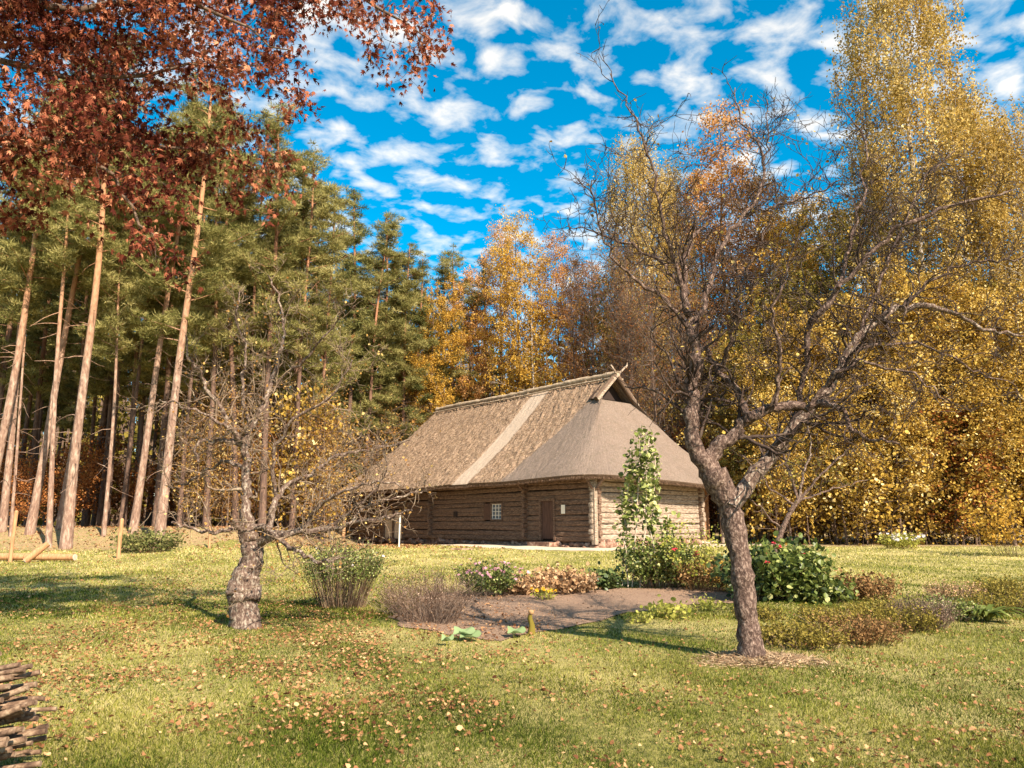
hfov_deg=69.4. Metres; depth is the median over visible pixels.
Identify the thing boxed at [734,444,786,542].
slim sapling
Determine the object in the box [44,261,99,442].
pine tree
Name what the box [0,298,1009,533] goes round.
distant woodland
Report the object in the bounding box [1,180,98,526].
pine tree
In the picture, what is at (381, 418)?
pine tree
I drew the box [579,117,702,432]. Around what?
birch tree
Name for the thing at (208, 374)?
pine tree
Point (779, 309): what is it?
yellow tree
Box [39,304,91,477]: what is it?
pine tree
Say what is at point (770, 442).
hazel tree
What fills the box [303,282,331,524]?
pine tree
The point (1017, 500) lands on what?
slim sapling
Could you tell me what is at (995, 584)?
wild bed plants
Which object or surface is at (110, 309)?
pine tree
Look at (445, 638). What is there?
squash plant
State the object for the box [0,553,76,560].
lying log
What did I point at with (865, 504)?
slim sapling
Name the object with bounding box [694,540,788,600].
dahlia bush
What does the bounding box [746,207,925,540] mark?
olive green tree
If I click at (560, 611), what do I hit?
soil clods
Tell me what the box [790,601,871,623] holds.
wild bed plants
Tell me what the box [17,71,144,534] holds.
pine tree
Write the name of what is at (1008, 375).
hazel tree
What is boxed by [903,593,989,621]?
silver herb
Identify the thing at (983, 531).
autumn shrub
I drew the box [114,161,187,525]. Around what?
pine tree
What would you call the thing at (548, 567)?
faded hosta
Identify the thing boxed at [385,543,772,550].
path
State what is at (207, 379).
pine tree
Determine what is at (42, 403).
pine tree
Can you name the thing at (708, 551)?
flower bush
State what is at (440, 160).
sky
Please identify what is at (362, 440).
rusty sapling
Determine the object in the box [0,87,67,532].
pine tree
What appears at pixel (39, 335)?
pine tree
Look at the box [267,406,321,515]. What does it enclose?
rusty sapling
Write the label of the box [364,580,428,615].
aster bush
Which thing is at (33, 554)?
wood slab
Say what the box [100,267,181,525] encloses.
pine tree
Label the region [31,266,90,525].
pine tree
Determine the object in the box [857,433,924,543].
slim sapling
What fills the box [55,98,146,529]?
pine tree
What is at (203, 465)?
rusty sapling
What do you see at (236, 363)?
pine tree
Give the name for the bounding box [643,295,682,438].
bare tree
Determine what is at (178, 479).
copper sapling
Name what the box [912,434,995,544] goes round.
slim sapling
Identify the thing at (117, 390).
pine tree
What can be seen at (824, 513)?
copper sapling
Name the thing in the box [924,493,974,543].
slim sapling
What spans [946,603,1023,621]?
iris plant
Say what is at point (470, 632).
squash plant
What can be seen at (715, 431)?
lime tree
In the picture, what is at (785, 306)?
olive green tree
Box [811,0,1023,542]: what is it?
birch tree
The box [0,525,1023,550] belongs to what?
forest floor
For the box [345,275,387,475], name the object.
pine tree
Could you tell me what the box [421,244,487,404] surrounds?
pine tree
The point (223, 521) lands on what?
rusty sapling
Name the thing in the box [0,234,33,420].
pine tree
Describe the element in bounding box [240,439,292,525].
slim sapling
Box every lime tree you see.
[664,329,775,475]
[701,369,802,542]
[731,311,889,541]
[746,266,873,539]
[784,292,939,543]
[834,261,997,541]
[851,257,1007,543]
[885,264,1023,543]
[945,280,1023,482]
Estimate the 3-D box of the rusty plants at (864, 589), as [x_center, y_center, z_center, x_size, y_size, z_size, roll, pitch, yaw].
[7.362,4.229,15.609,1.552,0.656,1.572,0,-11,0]
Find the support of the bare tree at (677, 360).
on the forest floor
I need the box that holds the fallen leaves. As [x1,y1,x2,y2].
[0,525,1023,767]
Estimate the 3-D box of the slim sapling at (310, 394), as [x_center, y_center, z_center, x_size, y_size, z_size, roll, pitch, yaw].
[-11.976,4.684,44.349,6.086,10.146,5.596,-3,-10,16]
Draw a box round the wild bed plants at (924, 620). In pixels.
[867,601,943,632]
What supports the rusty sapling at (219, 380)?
on the forest floor
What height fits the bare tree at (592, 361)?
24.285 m
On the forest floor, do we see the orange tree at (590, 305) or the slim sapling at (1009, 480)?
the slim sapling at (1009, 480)
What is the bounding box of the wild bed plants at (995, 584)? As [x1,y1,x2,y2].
[966,572,1023,598]
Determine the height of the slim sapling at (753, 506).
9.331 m
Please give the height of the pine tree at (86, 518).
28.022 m
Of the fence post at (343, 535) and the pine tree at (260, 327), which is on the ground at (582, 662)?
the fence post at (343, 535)
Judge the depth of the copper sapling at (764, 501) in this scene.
44.18 m
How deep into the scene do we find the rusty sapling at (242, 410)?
48.10 m
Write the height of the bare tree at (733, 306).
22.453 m
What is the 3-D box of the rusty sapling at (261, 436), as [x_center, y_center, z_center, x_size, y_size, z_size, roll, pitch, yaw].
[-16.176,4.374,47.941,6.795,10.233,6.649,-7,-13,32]
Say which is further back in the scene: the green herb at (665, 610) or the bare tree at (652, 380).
the bare tree at (652, 380)
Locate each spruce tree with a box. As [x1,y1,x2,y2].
[315,188,384,528]
[380,257,442,449]
[419,261,458,426]
[469,256,506,399]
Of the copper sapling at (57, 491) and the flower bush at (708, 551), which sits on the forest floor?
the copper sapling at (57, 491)
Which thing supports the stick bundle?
on the ground at (582, 662)
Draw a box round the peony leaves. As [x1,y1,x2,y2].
[583,561,626,589]
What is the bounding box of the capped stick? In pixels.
[527,609,534,634]
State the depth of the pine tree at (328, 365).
76.05 m
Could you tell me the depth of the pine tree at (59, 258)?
36.61 m
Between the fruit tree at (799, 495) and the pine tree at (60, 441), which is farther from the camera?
the pine tree at (60, 441)
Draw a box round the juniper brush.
[109,526,188,552]
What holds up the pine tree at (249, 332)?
on the forest floor
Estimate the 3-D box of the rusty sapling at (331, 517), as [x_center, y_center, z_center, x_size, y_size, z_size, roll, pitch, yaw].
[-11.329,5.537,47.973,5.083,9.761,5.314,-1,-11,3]
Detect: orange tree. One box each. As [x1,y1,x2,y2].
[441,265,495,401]
[463,218,530,398]
[514,229,589,388]
[554,247,605,378]
[561,258,614,381]
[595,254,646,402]
[669,164,739,536]
[674,95,781,403]
[703,171,824,538]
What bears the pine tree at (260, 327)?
on the forest floor
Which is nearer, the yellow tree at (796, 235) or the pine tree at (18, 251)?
the pine tree at (18, 251)
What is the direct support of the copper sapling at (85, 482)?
on the forest floor
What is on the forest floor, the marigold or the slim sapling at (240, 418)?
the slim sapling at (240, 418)
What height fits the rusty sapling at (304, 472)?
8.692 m
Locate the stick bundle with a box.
[0,651,56,767]
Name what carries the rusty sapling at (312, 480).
on the forest floor
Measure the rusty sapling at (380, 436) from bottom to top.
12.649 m
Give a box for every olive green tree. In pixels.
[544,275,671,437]
[701,315,800,541]
[729,269,849,540]
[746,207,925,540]
[911,249,1023,541]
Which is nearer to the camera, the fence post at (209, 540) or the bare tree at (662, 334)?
the fence post at (209, 540)
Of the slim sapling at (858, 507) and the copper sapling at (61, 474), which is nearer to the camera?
the slim sapling at (858, 507)
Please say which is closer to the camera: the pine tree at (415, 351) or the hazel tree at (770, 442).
the hazel tree at (770, 442)
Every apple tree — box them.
[118,252,441,629]
[537,0,1023,658]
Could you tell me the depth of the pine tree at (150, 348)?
44.34 m
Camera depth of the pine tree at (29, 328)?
46.78 m
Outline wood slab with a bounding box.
[23,542,49,562]
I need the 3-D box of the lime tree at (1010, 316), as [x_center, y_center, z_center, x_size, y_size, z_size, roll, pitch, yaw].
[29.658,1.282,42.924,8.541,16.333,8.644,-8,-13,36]
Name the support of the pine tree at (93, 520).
on the forest floor
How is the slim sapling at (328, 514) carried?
on the forest floor
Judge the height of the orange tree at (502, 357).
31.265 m
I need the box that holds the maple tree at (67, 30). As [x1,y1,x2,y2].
[0,0,456,294]
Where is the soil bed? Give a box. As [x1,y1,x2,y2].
[389,587,733,640]
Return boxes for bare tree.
[533,246,639,377]
[540,252,603,381]
[569,219,668,409]
[580,281,662,417]
[582,235,670,414]
[584,335,634,378]
[596,285,667,416]
[609,268,684,446]
[612,275,681,436]
[631,228,730,452]
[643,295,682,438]
[643,317,674,436]
[649,276,726,451]
[665,286,732,540]
[694,261,763,538]
[705,284,754,361]
[707,253,774,538]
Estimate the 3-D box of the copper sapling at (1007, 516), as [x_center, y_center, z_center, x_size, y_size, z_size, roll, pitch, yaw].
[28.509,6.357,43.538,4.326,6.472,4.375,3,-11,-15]
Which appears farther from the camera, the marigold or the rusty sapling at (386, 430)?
the rusty sapling at (386, 430)
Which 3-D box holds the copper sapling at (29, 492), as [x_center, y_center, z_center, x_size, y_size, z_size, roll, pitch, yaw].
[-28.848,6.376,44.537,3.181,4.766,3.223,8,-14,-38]
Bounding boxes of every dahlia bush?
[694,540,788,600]
[716,531,842,602]
[790,567,863,604]
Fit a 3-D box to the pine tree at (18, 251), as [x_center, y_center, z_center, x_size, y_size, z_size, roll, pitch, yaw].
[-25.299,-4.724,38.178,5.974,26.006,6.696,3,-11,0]
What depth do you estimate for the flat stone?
33.49 m
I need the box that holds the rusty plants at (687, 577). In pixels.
[662,552,729,590]
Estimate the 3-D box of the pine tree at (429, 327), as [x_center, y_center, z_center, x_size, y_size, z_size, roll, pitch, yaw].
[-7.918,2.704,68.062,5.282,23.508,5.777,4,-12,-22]
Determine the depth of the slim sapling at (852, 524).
42.62 m
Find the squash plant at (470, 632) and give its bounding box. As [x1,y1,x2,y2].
[453,626,481,640]
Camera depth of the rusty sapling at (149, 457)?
48.06 m
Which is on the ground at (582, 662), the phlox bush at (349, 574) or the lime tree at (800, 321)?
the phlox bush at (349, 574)
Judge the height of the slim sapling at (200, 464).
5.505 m
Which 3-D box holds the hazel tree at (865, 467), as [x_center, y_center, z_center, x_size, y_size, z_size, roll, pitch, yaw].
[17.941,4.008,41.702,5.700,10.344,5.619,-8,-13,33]
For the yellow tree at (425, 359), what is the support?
on the forest floor
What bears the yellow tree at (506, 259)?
on the ground at (582, 662)
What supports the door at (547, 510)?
in the log house
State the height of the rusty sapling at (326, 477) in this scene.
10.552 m
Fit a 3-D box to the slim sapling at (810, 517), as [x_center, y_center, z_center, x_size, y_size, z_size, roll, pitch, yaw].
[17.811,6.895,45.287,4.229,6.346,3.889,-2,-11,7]
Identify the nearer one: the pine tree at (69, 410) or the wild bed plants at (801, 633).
the wild bed plants at (801, 633)
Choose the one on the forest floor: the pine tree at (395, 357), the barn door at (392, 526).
the pine tree at (395, 357)
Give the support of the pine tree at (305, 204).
on the forest floor
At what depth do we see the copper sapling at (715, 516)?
55.35 m
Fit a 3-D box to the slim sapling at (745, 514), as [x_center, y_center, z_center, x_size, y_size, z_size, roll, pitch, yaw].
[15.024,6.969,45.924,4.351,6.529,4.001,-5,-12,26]
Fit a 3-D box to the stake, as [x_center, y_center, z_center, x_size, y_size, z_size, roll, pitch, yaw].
[-5.644,7.484,37.115,0.083,1.750,0.075,0,-11,0]
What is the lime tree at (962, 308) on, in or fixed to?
on the forest floor
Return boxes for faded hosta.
[496,567,558,594]
[531,561,577,590]
[544,561,600,593]
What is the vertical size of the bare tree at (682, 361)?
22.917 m
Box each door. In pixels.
[382,506,404,539]
[539,498,556,540]
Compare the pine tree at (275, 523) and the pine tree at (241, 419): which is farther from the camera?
the pine tree at (241, 419)
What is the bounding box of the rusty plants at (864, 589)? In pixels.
[829,568,905,600]
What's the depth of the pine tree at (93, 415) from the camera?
53.86 m
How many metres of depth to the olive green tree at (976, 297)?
48.71 m
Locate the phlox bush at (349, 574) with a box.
[292,537,403,609]
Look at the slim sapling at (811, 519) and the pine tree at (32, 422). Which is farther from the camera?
the pine tree at (32, 422)
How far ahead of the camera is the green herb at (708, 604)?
13.98 m
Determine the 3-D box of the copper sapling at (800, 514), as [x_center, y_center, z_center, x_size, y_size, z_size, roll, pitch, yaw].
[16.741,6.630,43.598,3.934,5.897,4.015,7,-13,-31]
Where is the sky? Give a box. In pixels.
[0,0,1023,506]
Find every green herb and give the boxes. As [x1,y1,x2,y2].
[623,610,652,623]
[640,594,690,618]
[685,596,726,610]
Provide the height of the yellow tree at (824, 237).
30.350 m
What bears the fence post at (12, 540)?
on the ground at (582, 662)
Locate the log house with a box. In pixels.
[338,363,724,547]
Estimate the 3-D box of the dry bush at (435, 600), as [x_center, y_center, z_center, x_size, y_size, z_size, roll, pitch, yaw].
[-1.343,3.482,12.393,2.184,0.971,2.110,0,-11,0]
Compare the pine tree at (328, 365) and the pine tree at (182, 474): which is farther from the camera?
the pine tree at (328, 365)
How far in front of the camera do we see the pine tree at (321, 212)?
45.84 m
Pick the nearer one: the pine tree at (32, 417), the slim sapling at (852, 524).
the slim sapling at (852, 524)
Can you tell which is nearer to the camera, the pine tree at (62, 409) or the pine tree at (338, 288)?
the pine tree at (338, 288)
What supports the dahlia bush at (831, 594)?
on the ground at (582, 662)
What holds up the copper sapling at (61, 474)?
on the forest floor
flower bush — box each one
[610,533,707,588]
[631,519,726,588]
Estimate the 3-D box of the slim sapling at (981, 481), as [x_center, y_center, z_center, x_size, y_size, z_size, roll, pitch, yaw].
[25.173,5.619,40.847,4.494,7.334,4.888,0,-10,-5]
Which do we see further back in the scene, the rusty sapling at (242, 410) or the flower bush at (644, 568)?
the rusty sapling at (242, 410)
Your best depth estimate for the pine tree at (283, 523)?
54.91 m
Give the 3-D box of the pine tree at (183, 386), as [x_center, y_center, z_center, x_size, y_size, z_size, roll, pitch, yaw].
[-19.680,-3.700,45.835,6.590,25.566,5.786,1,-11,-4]
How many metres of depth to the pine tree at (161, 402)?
61.50 m
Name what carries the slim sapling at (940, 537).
on the forest floor
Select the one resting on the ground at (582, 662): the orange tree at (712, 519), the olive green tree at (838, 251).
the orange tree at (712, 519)
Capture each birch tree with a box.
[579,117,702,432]
[627,146,728,447]
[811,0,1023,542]
[817,133,933,530]
[902,61,1023,541]
[933,93,1023,395]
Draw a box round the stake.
[398,516,400,546]
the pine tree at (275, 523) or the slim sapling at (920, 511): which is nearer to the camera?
the slim sapling at (920, 511)
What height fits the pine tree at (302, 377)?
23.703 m
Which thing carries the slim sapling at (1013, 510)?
on the forest floor
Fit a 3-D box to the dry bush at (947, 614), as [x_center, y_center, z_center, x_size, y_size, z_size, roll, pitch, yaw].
[6.529,3.593,11.783,1.224,0.564,1.244,9,-14,-41]
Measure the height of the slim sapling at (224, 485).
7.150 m
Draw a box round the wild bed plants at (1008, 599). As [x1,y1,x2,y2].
[954,584,1023,614]
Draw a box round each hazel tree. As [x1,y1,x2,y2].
[743,384,825,540]
[792,368,881,544]
[839,361,951,534]
[876,326,1023,544]
[942,350,1023,545]
[999,341,1023,454]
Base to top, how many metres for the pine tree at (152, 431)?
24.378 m
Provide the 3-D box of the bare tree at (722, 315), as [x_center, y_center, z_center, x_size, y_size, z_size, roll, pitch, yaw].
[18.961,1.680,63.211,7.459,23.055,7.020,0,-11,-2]
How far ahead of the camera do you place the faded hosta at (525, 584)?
16.34 m
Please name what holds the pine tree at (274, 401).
on the forest floor
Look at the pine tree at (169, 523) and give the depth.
54.10 m
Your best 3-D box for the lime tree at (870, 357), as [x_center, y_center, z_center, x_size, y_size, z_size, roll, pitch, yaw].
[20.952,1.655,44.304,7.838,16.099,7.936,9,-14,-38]
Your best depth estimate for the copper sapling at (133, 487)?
48.32 m
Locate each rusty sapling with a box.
[120,344,254,525]
[143,316,290,525]
[158,407,230,526]
[159,354,259,521]
[177,399,228,520]
[178,426,218,517]
[181,369,283,517]
[187,370,275,526]
[199,443,240,525]
[212,371,279,515]
[228,379,302,522]
[231,430,286,517]
[267,396,315,526]
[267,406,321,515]
[275,412,335,526]
[276,371,368,542]
[278,385,365,524]
[278,410,314,518]
[281,398,352,538]
[285,406,352,527]
[300,402,375,541]
[313,420,364,513]
[318,413,380,520]
[327,393,385,508]
[349,391,414,474]
[353,393,433,469]
[359,375,459,468]
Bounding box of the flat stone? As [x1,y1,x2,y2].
[451,548,472,549]
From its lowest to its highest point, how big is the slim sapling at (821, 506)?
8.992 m
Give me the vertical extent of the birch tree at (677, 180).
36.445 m
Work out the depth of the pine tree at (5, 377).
46.51 m
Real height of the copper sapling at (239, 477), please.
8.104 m
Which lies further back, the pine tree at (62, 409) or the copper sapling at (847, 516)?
the pine tree at (62, 409)
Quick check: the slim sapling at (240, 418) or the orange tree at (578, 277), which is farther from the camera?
the orange tree at (578, 277)
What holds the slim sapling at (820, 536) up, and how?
on the forest floor
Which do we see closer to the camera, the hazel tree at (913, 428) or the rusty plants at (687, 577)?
the rusty plants at (687, 577)
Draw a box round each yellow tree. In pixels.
[394,292,468,426]
[397,268,493,419]
[473,204,562,395]
[484,248,586,395]
[713,284,815,541]
[714,216,832,537]
[736,194,877,539]
[769,188,875,538]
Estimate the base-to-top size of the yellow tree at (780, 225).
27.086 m
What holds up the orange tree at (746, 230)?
on the ground at (582, 662)
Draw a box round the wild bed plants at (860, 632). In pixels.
[806,609,913,647]
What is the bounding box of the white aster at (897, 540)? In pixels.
[876,531,925,548]
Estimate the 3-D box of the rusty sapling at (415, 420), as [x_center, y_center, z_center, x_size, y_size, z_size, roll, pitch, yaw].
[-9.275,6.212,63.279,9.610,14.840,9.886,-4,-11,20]
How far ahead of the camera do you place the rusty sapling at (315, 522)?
45.73 m
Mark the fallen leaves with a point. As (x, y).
(459, 727)
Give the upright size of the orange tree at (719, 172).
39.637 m
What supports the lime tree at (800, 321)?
on the forest floor
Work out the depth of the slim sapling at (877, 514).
40.67 m
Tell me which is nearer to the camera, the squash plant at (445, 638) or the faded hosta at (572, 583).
the squash plant at (445, 638)
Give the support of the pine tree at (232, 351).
on the forest floor
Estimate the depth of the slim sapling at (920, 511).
41.02 m
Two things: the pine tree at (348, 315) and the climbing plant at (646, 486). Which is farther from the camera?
the pine tree at (348, 315)
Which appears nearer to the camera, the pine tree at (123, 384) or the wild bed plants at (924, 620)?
the wild bed plants at (924, 620)
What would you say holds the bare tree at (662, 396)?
on the forest floor
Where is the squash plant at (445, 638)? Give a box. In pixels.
[441,634,453,643]
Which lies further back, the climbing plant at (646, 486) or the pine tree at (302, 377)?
the pine tree at (302, 377)
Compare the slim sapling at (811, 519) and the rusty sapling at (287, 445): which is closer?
the slim sapling at (811, 519)
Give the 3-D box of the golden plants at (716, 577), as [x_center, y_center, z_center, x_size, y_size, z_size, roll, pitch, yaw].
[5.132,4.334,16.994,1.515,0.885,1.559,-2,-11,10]
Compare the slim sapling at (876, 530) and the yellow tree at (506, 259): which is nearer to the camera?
the slim sapling at (876, 530)
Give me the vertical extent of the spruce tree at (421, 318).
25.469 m
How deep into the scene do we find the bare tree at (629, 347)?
54.46 m
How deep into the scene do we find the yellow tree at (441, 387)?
66.43 m
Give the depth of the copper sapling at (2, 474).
47.68 m
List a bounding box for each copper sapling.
[0,417,42,511]
[0,449,29,514]
[0,450,61,522]
[25,446,79,521]
[40,439,87,519]
[41,432,121,515]
[56,424,142,518]
[99,464,149,520]
[112,456,155,520]
[144,448,186,521]
[155,445,213,520]
[175,469,212,524]
[199,407,287,520]
[203,464,241,522]
[672,424,714,518]
[699,431,717,537]
[704,427,729,532]
[710,445,774,542]
[729,433,797,541]
[766,451,838,543]
[796,442,843,542]
[812,476,866,538]
[886,391,997,544]
[929,401,1023,544]
[962,388,1023,529]
[973,465,1023,537]
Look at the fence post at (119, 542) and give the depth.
26.88 m
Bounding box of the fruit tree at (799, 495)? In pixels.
[726,421,870,551]
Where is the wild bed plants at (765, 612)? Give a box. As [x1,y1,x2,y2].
[731,602,787,621]
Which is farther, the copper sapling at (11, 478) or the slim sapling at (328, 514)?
the copper sapling at (11, 478)
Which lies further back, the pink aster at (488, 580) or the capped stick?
the pink aster at (488, 580)
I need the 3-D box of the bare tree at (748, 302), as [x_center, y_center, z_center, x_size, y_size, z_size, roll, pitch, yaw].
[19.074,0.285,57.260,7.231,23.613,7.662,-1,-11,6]
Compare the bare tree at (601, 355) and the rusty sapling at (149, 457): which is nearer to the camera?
the rusty sapling at (149, 457)
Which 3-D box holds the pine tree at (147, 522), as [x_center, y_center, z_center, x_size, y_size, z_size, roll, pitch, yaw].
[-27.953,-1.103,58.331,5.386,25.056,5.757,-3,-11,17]
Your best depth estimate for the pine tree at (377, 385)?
71.22 m
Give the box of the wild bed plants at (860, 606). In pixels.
[841,594,923,621]
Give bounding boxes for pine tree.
[0,71,98,469]
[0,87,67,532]
[0,126,60,422]
[0,170,51,384]
[0,175,74,536]
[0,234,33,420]
[0,240,14,359]
[0,348,29,496]
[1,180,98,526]
[3,238,83,509]
[3,282,75,477]
[5,328,77,525]
[15,72,112,547]
[16,270,76,499]
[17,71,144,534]
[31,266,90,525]
[33,294,79,439]
[35,30,165,548]
[39,179,119,476]
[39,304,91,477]
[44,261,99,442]
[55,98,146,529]
[65,149,148,525]
[65,304,133,525]
[67,253,133,525]
[73,144,145,525]
[74,193,160,536]
[85,172,171,526]
[86,157,162,525]
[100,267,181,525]
[112,67,262,547]
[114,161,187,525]
[116,72,236,534]
[121,174,220,525]
[122,161,182,490]
[137,382,183,525]
[144,276,179,525]
[145,147,255,525]
[148,273,193,525]
[149,365,186,436]
[154,94,269,526]
[157,138,248,525]
[164,213,211,513]
[175,110,276,525]
[181,175,265,487]
[183,349,228,525]
[186,249,257,525]
[192,243,262,406]
[207,119,304,481]
[216,98,331,523]
[223,319,259,525]
[224,294,259,416]
[241,216,310,471]
[243,244,292,522]
[251,201,333,525]
[256,150,351,526]
[256,195,326,525]
[262,138,360,529]
[277,279,312,419]
[289,239,343,525]
[291,186,371,539]
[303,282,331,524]
[313,287,373,521]
[314,240,365,522]
[318,298,347,524]
[335,223,414,475]
[345,210,421,462]
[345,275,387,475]
[348,268,390,413]
[363,300,395,457]
[366,241,438,443]
[374,256,430,453]
[374,334,401,452]
[395,289,431,444]
[406,289,449,433]
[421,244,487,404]
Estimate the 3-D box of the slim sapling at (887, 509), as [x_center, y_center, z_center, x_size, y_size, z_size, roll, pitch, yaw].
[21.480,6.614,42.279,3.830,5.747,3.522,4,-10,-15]
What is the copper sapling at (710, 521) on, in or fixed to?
on the forest floor
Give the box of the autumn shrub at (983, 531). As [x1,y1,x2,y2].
[952,481,1023,555]
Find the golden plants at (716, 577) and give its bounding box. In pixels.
[703,554,729,591]
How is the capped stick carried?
on the soil bed
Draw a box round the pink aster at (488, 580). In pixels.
[452,557,529,596]
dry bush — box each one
[366,566,496,623]
[883,590,968,629]
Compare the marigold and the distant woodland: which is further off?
the distant woodland
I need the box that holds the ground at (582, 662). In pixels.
[0,534,1023,767]
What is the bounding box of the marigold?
[530,587,556,599]
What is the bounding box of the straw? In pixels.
[688,648,840,670]
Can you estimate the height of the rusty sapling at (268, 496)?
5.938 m
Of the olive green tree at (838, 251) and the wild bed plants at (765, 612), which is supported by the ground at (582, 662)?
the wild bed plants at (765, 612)
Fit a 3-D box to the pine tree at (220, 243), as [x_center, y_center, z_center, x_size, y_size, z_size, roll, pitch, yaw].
[-16.372,-4.230,36.778,6.544,24.964,6.778,2,-11,0]
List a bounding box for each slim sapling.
[169,441,225,521]
[174,404,230,524]
[187,416,258,526]
[200,420,254,525]
[217,403,289,517]
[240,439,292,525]
[253,392,332,529]
[260,380,358,536]
[281,416,359,540]
[717,444,772,542]
[722,411,814,544]
[724,397,819,541]
[731,445,772,539]
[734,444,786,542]
[738,470,794,541]
[755,416,825,543]
[772,452,838,544]
[783,411,865,543]
[788,447,827,541]
[793,502,818,543]
[797,400,886,544]
[804,409,895,542]
[806,426,886,543]
[810,483,846,543]
[817,422,904,544]
[818,447,857,542]
[829,442,906,545]
[840,394,960,544]
[840,405,947,543]
[846,433,905,543]
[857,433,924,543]
[860,456,925,537]
[869,448,941,542]
[884,443,953,541]
[889,401,972,544]
[894,463,957,544]
[911,441,969,544]
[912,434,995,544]
[922,420,1015,544]
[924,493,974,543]
[933,469,983,544]
[939,467,978,544]
[947,446,1019,544]
[949,410,1023,543]
[972,447,1023,543]
[980,463,1020,543]
[985,407,1023,535]
[999,455,1023,543]
[1008,474,1023,543]
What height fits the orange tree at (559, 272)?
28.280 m
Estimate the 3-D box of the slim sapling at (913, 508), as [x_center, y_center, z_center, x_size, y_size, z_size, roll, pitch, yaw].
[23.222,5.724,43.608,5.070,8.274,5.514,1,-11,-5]
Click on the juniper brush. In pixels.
(138, 543)
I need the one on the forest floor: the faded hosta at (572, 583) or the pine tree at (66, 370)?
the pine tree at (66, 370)
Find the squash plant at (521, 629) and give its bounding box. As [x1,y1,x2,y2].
[507,626,525,637]
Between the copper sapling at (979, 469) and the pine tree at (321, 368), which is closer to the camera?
the copper sapling at (979, 469)
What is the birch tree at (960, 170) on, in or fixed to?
on the forest floor
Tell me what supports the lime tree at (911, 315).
on the forest floor
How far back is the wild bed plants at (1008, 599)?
13.60 m
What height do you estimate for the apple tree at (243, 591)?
6.756 m
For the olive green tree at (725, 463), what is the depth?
45.99 m
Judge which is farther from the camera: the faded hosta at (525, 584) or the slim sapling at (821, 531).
the slim sapling at (821, 531)
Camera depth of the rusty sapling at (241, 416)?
49.45 m
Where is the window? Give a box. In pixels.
[490,502,503,520]
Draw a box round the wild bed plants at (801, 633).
[758,615,854,649]
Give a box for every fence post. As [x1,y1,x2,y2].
[8,510,17,561]
[116,518,123,558]
[208,527,211,547]
[341,521,345,547]
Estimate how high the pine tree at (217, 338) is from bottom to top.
26.938 m
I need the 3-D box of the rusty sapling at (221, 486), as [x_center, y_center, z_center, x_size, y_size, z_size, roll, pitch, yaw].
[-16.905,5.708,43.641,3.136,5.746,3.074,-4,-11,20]
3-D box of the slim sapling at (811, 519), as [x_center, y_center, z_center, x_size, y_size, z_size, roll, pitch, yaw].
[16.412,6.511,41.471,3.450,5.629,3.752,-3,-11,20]
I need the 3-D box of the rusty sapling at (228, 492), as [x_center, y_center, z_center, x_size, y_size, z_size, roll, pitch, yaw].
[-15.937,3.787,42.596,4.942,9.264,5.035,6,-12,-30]
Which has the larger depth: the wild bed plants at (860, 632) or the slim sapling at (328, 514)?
the slim sapling at (328, 514)
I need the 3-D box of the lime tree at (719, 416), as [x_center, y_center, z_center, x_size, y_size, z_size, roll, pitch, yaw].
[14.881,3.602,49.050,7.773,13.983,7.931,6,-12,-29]
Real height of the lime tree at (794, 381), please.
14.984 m
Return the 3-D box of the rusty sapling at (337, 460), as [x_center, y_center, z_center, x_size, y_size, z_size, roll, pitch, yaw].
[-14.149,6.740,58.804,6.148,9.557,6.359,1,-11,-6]
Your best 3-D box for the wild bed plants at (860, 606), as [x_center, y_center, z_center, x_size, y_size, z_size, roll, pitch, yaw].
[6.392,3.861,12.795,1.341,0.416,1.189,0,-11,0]
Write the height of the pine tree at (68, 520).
27.206 m
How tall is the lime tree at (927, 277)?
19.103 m
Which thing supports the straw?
on the ground at (582, 662)
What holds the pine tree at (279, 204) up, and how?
on the forest floor
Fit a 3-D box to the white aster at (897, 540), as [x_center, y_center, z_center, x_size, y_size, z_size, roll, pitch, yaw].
[18.180,7.281,34.564,2.141,0.884,2.159,-4,-11,21]
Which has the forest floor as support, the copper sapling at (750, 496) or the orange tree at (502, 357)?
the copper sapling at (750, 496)
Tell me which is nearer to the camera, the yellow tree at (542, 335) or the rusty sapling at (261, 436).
the rusty sapling at (261, 436)
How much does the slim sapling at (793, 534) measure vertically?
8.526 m
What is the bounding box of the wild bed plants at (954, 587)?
[919,578,987,600]
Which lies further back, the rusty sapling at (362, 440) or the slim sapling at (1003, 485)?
the rusty sapling at (362, 440)
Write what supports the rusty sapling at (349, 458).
on the forest floor
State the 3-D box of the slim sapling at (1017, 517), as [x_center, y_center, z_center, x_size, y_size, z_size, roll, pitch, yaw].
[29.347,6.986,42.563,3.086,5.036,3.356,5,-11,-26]
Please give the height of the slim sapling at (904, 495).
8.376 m
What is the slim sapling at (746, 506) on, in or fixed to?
on the forest floor
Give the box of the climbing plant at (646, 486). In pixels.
[612,426,679,587]
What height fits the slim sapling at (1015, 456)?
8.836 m
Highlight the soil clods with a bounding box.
[399,588,730,637]
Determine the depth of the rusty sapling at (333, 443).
58.14 m
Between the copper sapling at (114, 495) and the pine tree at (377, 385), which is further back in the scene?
the pine tree at (377, 385)
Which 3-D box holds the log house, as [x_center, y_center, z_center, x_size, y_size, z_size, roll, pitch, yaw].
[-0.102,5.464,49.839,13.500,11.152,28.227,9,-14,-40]
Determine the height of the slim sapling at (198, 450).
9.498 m
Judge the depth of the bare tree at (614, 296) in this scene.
58.25 m
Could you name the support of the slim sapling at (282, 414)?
on the forest floor

